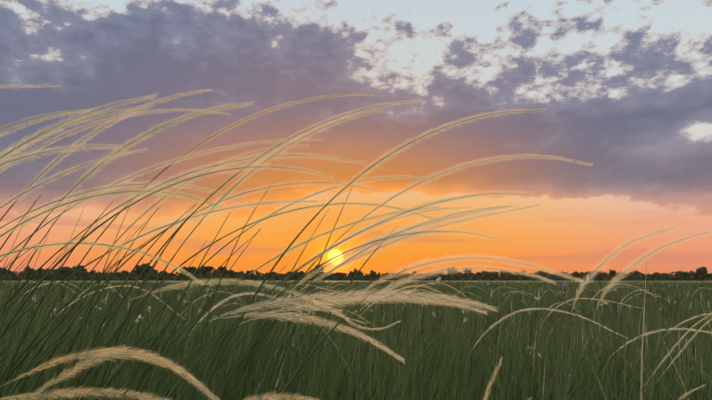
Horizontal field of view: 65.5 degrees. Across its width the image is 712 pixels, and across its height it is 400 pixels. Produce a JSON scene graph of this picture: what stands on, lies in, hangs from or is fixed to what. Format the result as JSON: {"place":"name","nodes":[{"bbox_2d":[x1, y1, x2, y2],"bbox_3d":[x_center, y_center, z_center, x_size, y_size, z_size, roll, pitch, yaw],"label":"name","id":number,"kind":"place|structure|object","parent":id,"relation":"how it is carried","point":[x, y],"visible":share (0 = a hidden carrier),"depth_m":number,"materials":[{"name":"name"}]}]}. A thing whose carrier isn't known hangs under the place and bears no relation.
{"place":"outdoors","nodes":[
{"label":"outdoors","id":0,"kind":"place"},
{"bbox_2d":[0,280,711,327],"bbox_3d":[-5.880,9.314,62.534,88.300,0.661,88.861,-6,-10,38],"label":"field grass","id":1,"kind":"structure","parent":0,"point":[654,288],"depth_m":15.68,"materials":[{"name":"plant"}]},
{"bbox_2d":[0,262,711,399],"bbox_3d":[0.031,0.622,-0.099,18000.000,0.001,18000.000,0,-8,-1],"label":"ground","id":2,"kind":"structure","parent":0,"point":[518,281],"depth_m":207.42,"materials":[{"name":"green plant"}]},
{"bbox_2d":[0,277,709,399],"bbox_3d":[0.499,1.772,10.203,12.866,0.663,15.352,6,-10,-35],"label":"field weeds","id":3,"kind":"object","parent":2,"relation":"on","point":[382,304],"visible":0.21,"depth_m":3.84,"materials":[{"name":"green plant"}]},
{"bbox_2d":[0,84,711,399],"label":"feather grass","id":4,"kind":"object","parent":2,"relation":"on","point":[113,354],"depth_m":0.41,"materials":[{"name":"beige plant"}]},
{"bbox_2d":[0,263,711,280],"bbox_3d":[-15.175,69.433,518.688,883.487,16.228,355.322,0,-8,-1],"label":"tree line","id":5,"kind":"object","parent":2,"relation":"on","point":[204,273],"visible":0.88,"depth_m":448.79,"materials":[{"name":"green plant"}]},
{"bbox_2d":[7,280,711,398],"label":"feather grass","id":6,"kind":"structure","parent":2,"relation":"on","point":[551,309],"depth_m":1.92,"materials":[{"name":"green plant"}]},
{"bbox_2d":[0,0,711,276],"label":"sky","id":7,"kind":"structure","parent":0,"point":[625,86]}
]}

